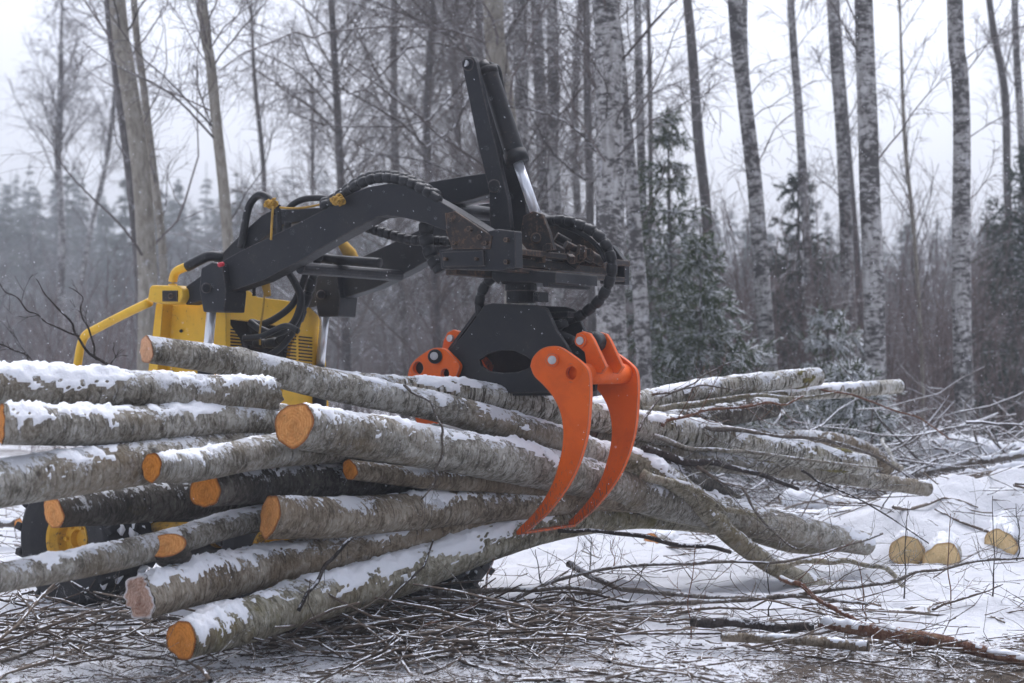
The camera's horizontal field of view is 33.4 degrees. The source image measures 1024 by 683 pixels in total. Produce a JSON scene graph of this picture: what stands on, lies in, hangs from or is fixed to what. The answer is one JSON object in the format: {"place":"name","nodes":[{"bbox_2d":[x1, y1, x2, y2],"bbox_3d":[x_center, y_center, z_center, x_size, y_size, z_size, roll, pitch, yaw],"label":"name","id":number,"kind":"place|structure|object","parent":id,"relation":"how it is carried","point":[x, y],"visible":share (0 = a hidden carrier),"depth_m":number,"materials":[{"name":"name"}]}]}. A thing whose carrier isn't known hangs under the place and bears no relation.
{"place":"outdoors","nodes":[
{"label":"outdoors","id":0,"kind":"place"},
{"bbox_2d":[0,374,1023,682],"bbox_3d":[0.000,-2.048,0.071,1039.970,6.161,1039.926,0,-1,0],"label":"ground","id":1,"kind":"structure","parent":0,"point":[956,486],"depth_m":7.04,"materials":[{"name":"snow"}]},
{"bbox_2d":[0,0,116,362],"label":"birch tree","id":2,"kind":"object","parent":1,"relation":"on","point":[58,134],"visible":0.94,"depth_m":33.99,"materials":[{"name":"grey plant"}]},
{"bbox_2d":[0,596,178,681],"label":"branch","id":3,"kind":"object","parent":1,"relation":"on","point":[20,654],"visible":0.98,"depth_m":5.41,"materials":[{"name":"brown plant"}]},
{"bbox_2d":[31,0,155,365],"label":"birch tree","id":4,"kind":"object","parent":1,"relation":"on","point":[107,158],"visible":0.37,"depth_m":36.03,"materials":[{"name":"grey plant"}]},
{"bbox_2d":[38,0,205,284],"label":"aspen tree","id":5,"kind":"object","parent":1,"relation":"on","point":[159,222],"visible":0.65,"depth_m":16.00,"materials":[{"name":"grey plant"}]},
{"bbox_2d":[71,0,178,341],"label":"aspen tree","id":6,"kind":"object","parent":1,"relation":"on","point":[124,150],"visible":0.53,"depth_m":15.39,"materials":[{"name":"grey plant"}]},
{"bbox_2d":[1,0,274,370],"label":"aspen tree","id":7,"kind":"object","parent":1,"relation":"on","point":[145,243],"visible":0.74,"depth_m":14.96,"materials":[{"name":"grey plant"}]},
{"bbox_2d":[66,0,306,251],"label":"aspen tree","id":8,"kind":"object","parent":1,"relation":"on","point":[204,34],"visible":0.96,"depth_m":13.99,"materials":[{"name":"grey plant"}]},
{"bbox_2d":[192,0,314,299],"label":"young tree","id":9,"kind":"object","parent":1,"relation":"on","point":[261,141],"visible":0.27,"depth_m":24.04,"materials":[{"name":"grey plant"}]},
{"bbox_2d":[124,0,471,413],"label":"bare tree","id":10,"kind":"object","parent":1,"relation":"on","point":[342,176],"visible":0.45,"depth_m":20.00,"materials":[{"name":"grey plant"}]},
{"bbox_2d":[278,46,350,207],"bbox_3d":[-3.265,-1.714,28.017,1.377,6.463,1.098,0,-1,23],"label":"young tree","id":11,"kind":"object","parent":1,"relation":"on","point":[311,157],"visible":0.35,"depth_m":28.03,"materials":[{"name":"grey wood"}]},
{"bbox_2d":[14,56,629,632],"bbox_3d":[-0.839,-0.050,7.181,2.552,2.287,1.663,-1,-1,32],"label":"wheeled loader","id":12,"kind":"object","parent":1,"relation":"on","point":[484,226],"visible":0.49,"depth_m":6.95,"materials":[{"name":"black metal"}]},
{"bbox_2d":[263,193,345,239],"bbox_3d":[-0.848,-0.515,7.041,0.561,0.194,0.188,-1,-1,37],"label":"rope","id":13,"kind":"object","parent":12,"relation":"attached to","point":[336,200],"visible":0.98,"depth_m":7.04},
{"bbox_2d":[408,283,639,534],"bbox_3d":[0.033,0.251,6.912,0.906,1.024,0.435,-1,-1,33],"label":"log grapple","id":14,"kind":"object","parent":12,"relation":"hanging from","point":[511,349],"visible":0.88,"depth_m":6.80,"materials":[{"name":"orange metal"}]},
{"bbox_2d":[211,0,534,418],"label":"bare tree","id":15,"kind":"object","parent":1,"relation":"on","point":[408,221],"visible":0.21,"depth_m":21.96,"materials":[{"name":"grey wood"}]},
{"bbox_2d":[183,0,591,304],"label":"birch tree","id":16,"kind":"object","parent":1,"relation":"on","point":[464,48],"visible":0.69,"depth_m":14.89,"materials":[{"name":"grey plant"}]},
{"bbox_2d":[251,0,595,414],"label":"bare tree","id":17,"kind":"object","parent":1,"relation":"on","point":[427,115],"visible":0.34,"depth_m":18.97,"materials":[{"name":"grey plant"}]},
{"bbox_2d":[320,0,568,327],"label":"bare tree","id":18,"kind":"object","parent":1,"relation":"on","point":[438,126],"visible":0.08,"depth_m":23.84,"materials":[{"name":"grey wood"}]},
{"bbox_2d":[304,0,595,347],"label":"alder tree","id":19,"kind":"object","parent":1,"relation":"on","point":[494,38],"visible":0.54,"depth_m":14.38,"materials":[{"name":"grey plant"}]},
{"bbox_2d":[315,0,652,258],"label":"birch tree","id":20,"kind":"object","parent":1,"relation":"on","point":[519,118],"visible":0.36,"depth_m":17.00,"materials":[{"name":"grey plant"}]},
{"bbox_2d":[335,0,633,362],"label":"bare tree","id":21,"kind":"object","parent":1,"relation":"on","point":[480,26],"visible":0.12,"depth_m":21.02,"materials":[{"name":"grey plant"}]},
{"bbox_2d":[0,439,1023,682],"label":"brush litter","id":22,"kind":"object","parent":1,"relation":"on","point":[397,626],"visible":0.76,"depth_m":5.74,"materials":[{"name":"wood"}]},
{"bbox_2d":[0,571,269,666],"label":"branch","id":23,"kind":"object","parent":22,"relation":"on","point":[104,612],"visible":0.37,"depth_m":5.94,"materials":[{"name":"brown plant"}]},
{"bbox_2d":[166,511,713,659],"bbox_3d":[-0.118,0.821,6.546,0.310,0.350,3.198,-1,-1,37],"label":"log","id":24,"kind":"object","parent":22,"relation":"on","point":[213,627],"visible":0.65,"depth_m":5.91,"materials":[{"name":"wood"}]},
{"bbox_2d":[123,522,495,618],"bbox_3d":[-0.419,0.709,6.274,0.218,0.326,2.554,-1,-1,37],"label":"log","id":25,"kind":"object","parent":24,"relation":"on","point":[205,578],"visible":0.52,"depth_m":5.61,"materials":[{"name":"wood"}]},
{"bbox_2d":[0,504,262,592],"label":"log","id":26,"kind":"object","parent":25,"relation":"on","point":[171,546],"visible":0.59,"depth_m":5.26,"materials":[{"name":"grey wood"}]},
{"bbox_2d":[44,483,402,527],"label":"log","id":27,"kind":"object","parent":25,"relation":"on","point":[166,501],"visible":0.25,"depth_m":5.49,"materials":[{"name":"wood"}]},
{"bbox_2d":[0,399,478,445],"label":"log","id":28,"kind":"object","parent":27,"relation":"on","point":[40,423],"visible":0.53,"depth_m":5.27,"materials":[{"name":"grey wood"}]},
{"bbox_2d":[0,360,283,409],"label":"log","id":29,"kind":"object","parent":28,"relation":"on","point":[33,381],"visible":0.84,"depth_m":5.38,"materials":[{"name":"grey wood"}]},
{"bbox_2d":[190,463,425,506],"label":"log","id":30,"kind":"object","parent":25,"relation":"on","point":[260,486],"visible":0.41,"depth_m":5.86,"materials":[{"name":"wood"}]},
{"bbox_2d":[0,433,268,507],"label":"log","id":31,"kind":"object","parent":30,"relation":"on","point":[56,473],"visible":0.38,"depth_m":5.06,"materials":[{"name":"grey wood"}]},
{"bbox_2d":[142,433,392,482],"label":"log","id":32,"kind":"object","parent":30,"relation":"on","point":[208,461],"visible":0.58,"depth_m":5.49,"materials":[{"name":"grey wood"}]},
{"bbox_2d":[275,402,875,554],"bbox_3d":[0.372,0.607,6.942,0.418,0.767,3.447,-1,-1,44],"label":"log","id":33,"kind":"object","parent":25,"relation":"on","point":[514,459],"visible":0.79,"depth_m":6.37,"materials":[{"name":"grey wood"}]},
{"bbox_2d":[140,335,624,470],"bbox_3d":[-0.267,0.311,6.591,2.493,0.642,0.248,1,-1,-38],"label":"log","id":34,"kind":"object","parent":33,"relation":"on","point":[355,389],"visible":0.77,"depth_m":6.33,"materials":[{"name":"grey wood"}]},
{"bbox_2d":[403,384,468,518],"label":"branch","id":35,"kind":"object","parent":33,"relation":"on","point":[435,415],"visible":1,"depth_m":5.84,"materials":[{"name":"brown plant"}]},
{"bbox_2d":[293,536,353,611],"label":"branch","id":36,"kind":"object","parent":24,"relation":"on","point":[323,568],"visible":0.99,"depth_m":5.64,"materials":[{"name":"black plant"}]},
{"bbox_2d":[260,489,634,539],"bbox_3d":[-0.054,0.645,6.586,0.241,0.246,2.501,-1,-1,39],"label":"log","id":37,"kind":"object","parent":24,"relation":"on","point":[306,517],"visible":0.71,"depth_m":6.03,"materials":[{"name":"wood"}]},
{"bbox_2d":[343,459,635,512],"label":"log","id":38,"kind":"object","parent":37,"relation":"on","point":[396,475],"visible":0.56,"depth_m":6.23,"materials":[{"name":"wood"}]},
{"bbox_2d":[413,545,608,600],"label":"branch","id":39,"kind":"object","parent":22,"relation":"on","point":[505,589],"visible":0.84,"depth_m":6.19,"materials":[{"name":"brown plant"}]},
{"bbox_2d":[557,503,738,553],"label":"branch","id":40,"kind":"object","parent":22,"relation":"on","point":[658,540],"visible":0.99,"depth_m":6.83,"materials":[{"name":"black plant"}]},
{"bbox_2d":[503,547,868,639],"bbox_3d":[0.641,0.961,6.287,1.350,0.453,0.449,0,-1,0],"label":"branch","id":41,"kind":"object","parent":22,"relation":"on","point":[713,601],"visible":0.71,"depth_m":6.20,"materials":[{"name":"brown plant"}]},
{"bbox_2d":[635,513,834,553],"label":"log","id":42,"kind":"object","parent":22,"relation":"on","point":[785,548],"visible":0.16,"depth_m":7.78,"materials":[{"name":"wood"}]},
{"bbox_2d":[664,459,765,506],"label":"log","id":43,"kind":"object","parent":42,"relation":"on","point":[710,484],"visible":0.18,"depth_m":7.48,"materials":[{"name":"grey wood"}]},
{"bbox_2d":[589,431,932,495],"bbox_3d":[1.198,0.557,7.918,2.218,0.418,0.118,1,-1,-38],"label":"log","id":44,"kind":"object","parent":43,"relation":"on","point":[914,486],"visible":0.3,"depth_m":8.01,"materials":[{"name":"grey wood"}]},
{"bbox_2d":[323,367,876,476],"bbox_3d":[0.499,0.370,7.294,3.011,0.522,0.228,1,-1,-37],"label":"log","id":45,"kind":"object","parent":44,"relation":"on","point":[687,431],"visible":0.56,"depth_m":7.37,"materials":[{"name":"grey wood"}]},
{"bbox_2d":[653,391,882,509],"bbox_3d":[1.187,0.487,7.607,1.336,0.540,0.317,1,-1,-31],"label":"crooked stem","id":46,"kind":"object","parent":45,"relation":"on","point":[676,444],"visible":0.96,"depth_m":7.50,"materials":[{"name":"grey wood"}]},
{"bbox_2d":[689,380,899,491],"bbox_3d":[1.287,0.436,7.742,1.601,0.581,0.572,1,-1,-29],"label":"crooked stem","id":47,"kind":"object","parent":45,"relation":"on","point":[740,430],"visible":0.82,"depth_m":7.83,"materials":[{"name":"grey plant"}]},
{"bbox_2d":[661,343,809,439],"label":"crooked stem","id":48,"kind":"object","parent":47,"relation":"on","point":[742,406],"visible":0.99,"depth_m":7.44,"materials":[{"name":"plant"}]},
{"bbox_2d":[596,397,780,437],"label":"log","id":49,"kind":"object","parent":44,"relation":"on","point":[740,414],"visible":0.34,"depth_m":7.80,"materials":[{"name":"wood"}]},
{"bbox_2d":[641,342,841,430],"bbox_3d":[1.034,0.223,7.806,1.075,0.447,0.332,0,-1,-23],"label":"crooked stem","id":50,"kind":"object","parent":49,"relation":"on","point":[671,406],"visible":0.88,"depth_m":7.75,"materials":[{"name":"grey plant"}]},
{"bbox_2d":[733,425,893,474],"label":"log","id":51,"kind":"object","parent":44,"relation":"on","point":[858,443],"visible":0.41,"depth_m":8.31,"materials":[{"name":"wood"}]},
{"bbox_2d":[680,390,788,409],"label":"log","id":52,"kind":"object","parent":51,"relation":"on","point":[781,392],"visible":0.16,"depth_m":8.09,"materials":[{"name":"wood"}]},
{"bbox_2d":[555,367,824,424],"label":"log","id":53,"kind":"object","parent":52,"relation":"on","point":[795,379],"visible":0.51,"depth_m":7.90,"materials":[{"name":"grey wood"}]},
{"bbox_2d":[732,379,904,400],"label":"log","id":54,"kind":"object","parent":52,"relation":"on","point":[860,388],"visible":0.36,"depth_m":8.50,"materials":[{"name":"grey wood"}]},
{"bbox_2d":[801,464,928,555],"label":"branch","id":55,"kind":"object","parent":44,"relation":"hanging from","point":[815,479],"visible":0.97,"depth_m":7.51,"materials":[{"name":"black plant"}]},
{"bbox_2d":[821,388,952,449],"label":"branch","id":56,"kind":"object","parent":44,"relation":"on","point":[854,395],"visible":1,"depth_m":8.34,"materials":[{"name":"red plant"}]},
{"bbox_2d":[690,616,818,633],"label":"branch","id":57,"kind":"object","parent":22,"relation":"on","point":[765,625],"visible":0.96,"depth_m":5.84,"materials":[{"name":"black plant"}]},
{"bbox_2d":[720,633,869,651],"bbox_3d":[0.932,0.986,5.624,0.491,0.043,0.062,0,-1,19],"label":"pole","id":58,"kind":"object","parent":22,"relation":"on","point":[830,642],"visible":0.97,"depth_m":5.62,"materials":[{"name":"grey plant"}]},
{"bbox_2d":[775,528,916,587],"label":"branch","id":59,"kind":"object","parent":22,"relation":"on","point":[784,566],"visible":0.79,"depth_m":6.88,"materials":[{"name":"brown plant"}]},
{"bbox_2d":[778,536,933,655],"bbox_3d":[1.179,0.894,5.853,0.491,0.455,0.290,0,-1,0],"label":"branch","id":60,"kind":"object","parent":22,"relation":"on","point":[804,587],"visible":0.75,"depth_m":5.92,"materials":[{"name":"red plant"}]},
{"bbox_2d":[0,84,1023,452],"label":"undergrowth","id":61,"kind":"object","parent":1,"relation":"on","point":[898,352],"visible":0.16,"depth_m":17.79,"materials":[{"name":"plant"}]},
{"bbox_2d":[0,159,1023,373],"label":"spruce wood","id":62,"kind":"object","parent":1,"relation":"on","point":[22,223],"visible":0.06,"depth_m":89.25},
{"bbox_2d":[0,174,1023,427],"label":"wood","id":63,"kind":"object","parent":1,"relation":"on","point":[52,268],"visible":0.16,"depth_m":48.89,"materials":[{"name":"grey plant"}]},
{"bbox_2d":[368,0,676,320],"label":"birch tree","id":64,"kind":"object","parent":1,"relation":"on","point":[543,192],"visible":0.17,"depth_m":17.99,"materials":[{"name":"grey plant"}]},
{"bbox_2d":[402,0,707,396],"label":"alder tree","id":65,"kind":"object","parent":1,"relation":"on","point":[587,121],"visible":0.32,"depth_m":15.01,"materials":[{"name":"grey plant"}]},
{"bbox_2d":[404,0,756,323],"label":"bare tree","id":66,"kind":"object","parent":1,"relation":"on","point":[576,201],"visible":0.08,"depth_m":21.90,"materials":[{"name":"grey wood"}]},
{"bbox_2d":[438,0,745,395],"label":"birch tree","id":67,"kind":"object","parent":1,"relation":"on","point":[610,149],"visible":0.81,"depth_m":12.94,"materials":[{"name":"grey plant"}]},
{"bbox_2d":[476,0,715,327],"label":"birch tree","id":68,"kind":"object","parent":1,"relation":"on","point":[554,172],"visible":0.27,"depth_m":16.48,"materials":[{"name":"grey plant"}]},
{"bbox_2d":[521,0,738,389],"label":"birch tree","id":69,"kind":"object","parent":1,"relation":"on","point":[639,291],"visible":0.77,"depth_m":13.56,"materials":[{"name":"grey plant"}]},
{"bbox_2d":[593,0,683,277],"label":"birch tree","id":70,"kind":"object","parent":1,"relation":"on","point":[639,124],"visible":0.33,"depth_m":18.02,"materials":[{"name":"grey plant"}]},
{"bbox_2d":[627,0,698,340],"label":"alder tree","id":71,"kind":"object","parent":1,"relation":"on","point":[649,75],"visible":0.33,"depth_m":20.03,"materials":[{"name":"grey plant"}]},
{"bbox_2d":[566,561,760,614],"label":"branch","id":72,"kind":"object","parent":1,"relation":"on","point":[579,569],"visible":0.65,"depth_m":6.67,"materials":[{"name":"brown plant"}]},
{"bbox_2d":[624,106,752,385],"bbox_3d":[1.255,-0.353,15.002,1.449,3.462,1.563,1,-1,-37],"label":"spruce tree","id":73,"kind":"object","parent":1,"relation":"on","point":[668,278],"visible":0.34,"depth_m":14.97,"materials":[{"name":"green plant"}]},
{"bbox_2d":[498,511,882,611],"bbox_3d":[0.708,0.910,6.561,1.528,0.524,0.346,0,-1,-7],"label":"branch","id":74,"kind":"object","parent":1,"relation":"on","point":[598,570],"visible":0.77,"depth_m":6.49,"materials":[{"name":"brown plant"}]},
{"bbox_2d":[662,0,734,376],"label":"birch tree","id":75,"kind":"object","parent":1,"relation":"on","point":[700,157],"visible":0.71,"depth_m":17.01,"materials":[{"name":"grey plant"}]},
{"bbox_2d":[602,440,838,587],"bbox_3d":[0.941,0.798,7.383,1.694,0.828,0.147,1,-1,-28],"label":"log","id":76,"kind":"object","parent":1,"relation":"on","point":[720,524],"visible":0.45,"depth_m":7.29,"materials":[{"name":"wood"}]},
{"bbox_2d":[639,442,795,543],"bbox_3d":[0.951,0.642,7.212,0.816,0.434,0.373,1,-1,-38],"label":"crooked stem","id":77,"kind":"object","parent":76,"relation":"on","point":[645,475],"visible":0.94,"depth_m":7.14,"materials":[{"name":"grey plant"}]},
{"bbox_2d":[641,431,813,516],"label":"crooked stem","id":78,"kind":"object","parent":76,"relation":"on","point":[671,457],"visible":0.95,"depth_m":7.35,"materials":[{"name":"black plant"}]},
{"bbox_2d":[696,428,818,564],"bbox_3d":[1.022,0.651,7.171,0.472,0.572,0.622,0,-1,26],"label":"crooked stem","id":79,"kind":"object","parent":76,"relation":"hanging from","point":[721,482],"visible":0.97,"depth_m":7.19,"materials":[{"name":"brown plant"}]},
{"bbox_2d":[651,226,800,486],"bbox_3d":[1.722,0.217,14.036,1.803,2.346,1.849,0,-1,0],"label":"spruce tree","id":80,"kind":"object","parent":1,"relation":"on","point":[700,265],"visible":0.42,"depth_m":13.91,"materials":[{"name":"green plant"}]},
{"bbox_2d":[679,0,834,130],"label":"birch tree","id":81,"kind":"object","parent":1,"relation":"on","point":[744,11],"visible":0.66,"depth_m":15.52,"materials":[{"name":"grey plant"}]},
{"bbox_2d":[715,0,819,429],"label":"birch tree","id":82,"kind":"object","parent":1,"relation":"on","point":[761,272],"visible":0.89,"depth_m":14.96,"materials":[{"name":"grey plant"}]},
{"bbox_2d":[754,0,852,425],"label":"birch tree","id":83,"kind":"object","parent":1,"relation":"on","point":[799,123],"visible":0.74,"depth_m":19.00,"materials":[{"name":"grey plant"}]},
{"bbox_2d":[727,171,906,432],"bbox_3d":[3.461,-0.358,19.904,2.331,3.785,1.919,-1,-1,35],"label":"spruce tree","id":84,"kind":"object","parent":1,"relation":"on","point":[794,205],"visible":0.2,"depth_m":19.94,"materials":[{"name":"green plant"}]},
{"bbox_2d":[778,488,866,508],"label":"log","id":85,"kind":"object","parent":1,"relation":"on","point":[800,494],"visible":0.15,"depth_m":10.46,"materials":[{"name":"grey wood"}]},
{"bbox_2d":[733,350,920,496],"bbox_3d":[2.410,0.713,12.471,1.768,1.302,1.570,0,-1,21],"label":"spruce tree","id":86,"kind":"object","parent":1,"relation":"on","point":[838,373],"visible":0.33,"depth_m":12.43,"materials":[{"name":"green plant"}]},
{"bbox_2d":[792,0,878,355],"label":"alder tree","id":87,"kind":"object","parent":1,"relation":"on","point":[854,210],"visible":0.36,"depth_m":20.00,"materials":[{"name":"grey plant"}]},
{"bbox_2d":[758,289,913,455],"bbox_3d":[2.813,0.402,14.981,1.413,1.797,1.325,0,-1,0],"label":"spruce tree","id":88,"kind":"object","parent":1,"relation":"on","point":[818,319],"visible":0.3,"depth_m":14.94,"materials":[{"name":"green plant"}]},
{"bbox_2d":[767,0,909,408],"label":"birch tree","id":89,"kind":"object","parent":1,"relation":"on","point":[841,120],"visible":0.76,"depth_m":17.99,"materials":[{"name":"grey plant"}]},
{"bbox_2d":[716,355,1023,504],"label":"brush pile","id":90,"kind":"object","parent":1,"relation":"on","point":[925,462],"visible":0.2,"depth_m":11.64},
{"bbox_2d":[898,447,1023,478],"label":"pole","id":91,"kind":"object","parent":90,"relation":"on","point":[1010,455],"visible":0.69,"depth_m":11.16,"materials":[{"name":"grey wood"}]},
{"bbox_2d":[771,0,970,443],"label":"birch tree","id":92,"kind":"object","parent":1,"relation":"on","point":[874,323],"visible":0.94,"depth_m":13.96,"materials":[{"name":"grey plant"}]},
{"bbox_2d":[840,0,951,436],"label":"young tree","id":93,"kind":"object","parent":1,"relation":"on","point":[906,177],"visible":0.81,"depth_m":17.01,"materials":[{"name":"grey plant"}]},
{"bbox_2d":[772,540,1023,624],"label":"branch","id":94,"kind":"object","parent":1,"relation":"on","point":[839,588],"visible":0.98,"depth_m":6.36,"materials":[{"name":"brown plant"}]},
{"bbox_2d":[889,527,924,563],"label":"log","id":95,"kind":"object","parent":1,"relation":"on","point":[910,536],"visible":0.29,"depth_m":8.33,"materials":[{"name":"brown wood"}]},
{"bbox_2d":[817,615,1023,665],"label":"pole","id":96,"kind":"object","parent":1,"relation":"on","point":[869,629],"visible":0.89,"depth_m":5.64,"materials":[{"name":"red plant"}]},
{"bbox_2d":[922,531,961,565],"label":"log","id":97,"kind":"object","parent":1,"relation":"on","point":[936,550],"visible":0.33,"depth_m":8.19,"materials":[{"name":"brown wood"}]},
{"bbox_2d":[909,225,1023,437],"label":"spruce tree","id":98,"kind":"object","parent":1,"relation":"on","point":[992,242],"visible":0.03,"depth_m":22.95,"materials":[{"name":"green plant"}]},
{"bbox_2d":[910,0,1023,435],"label":"birch tree","id":99,"kind":"object","parent":1,"relation":"on","point":[961,282],"visible":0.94,"depth_m":14.46,"materials":[{"name":"grey plant"}]},
{"bbox_2d":[917,433,1023,474],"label":"snow","id":100,"kind":"structure","parent":1,"relation":"on","point":[989,449],"depth_m":12.20,"materials":[{"name":"snow"}]},
{"bbox_2d":[938,145,1023,443],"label":"spruce tree","id":101,"kind":"object","parent":1,"relation":"on","point":[1020,234],"visible":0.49,"depth_m":18.91,"materials":[{"name":"green plant"}]},
{"bbox_2d":[966,0,1023,258],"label":"birch tree","id":102,"kind":"object","parent":1,"relation":"on","point":[1019,96],"visible":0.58,"depth_m":22.01,"materials":[{"name":"grey plant"}]},
{"bbox_2d":[968,0,1023,432],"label":"alder tree","id":103,"kind":"object","parent":1,"relation":"on","point":[1003,86],"visible":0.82,"depth_m":21.02,"materials":[{"name":"grey plant"}]},
{"bbox_2d":[984,510,1020,554],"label":"log","id":104,"kind":"object","parent":1,"relation":"on","point":[1011,537],"visible":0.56,"depth_m":8.51,"materials":[{"name":"beige wood"}]},
{"bbox_2d":[0,0,1023,681],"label":"falling snow","id":105,"kind":"structure","parent":0,"point":[536,294],"depth_m":6.53,"materials":[{"name":"snow"}]},
{"bbox_2d":[0,0,1023,310],"label":"sky","id":106,"kind":"structure","parent":0,"point":[13,25],"materials":[{"name":"white"}]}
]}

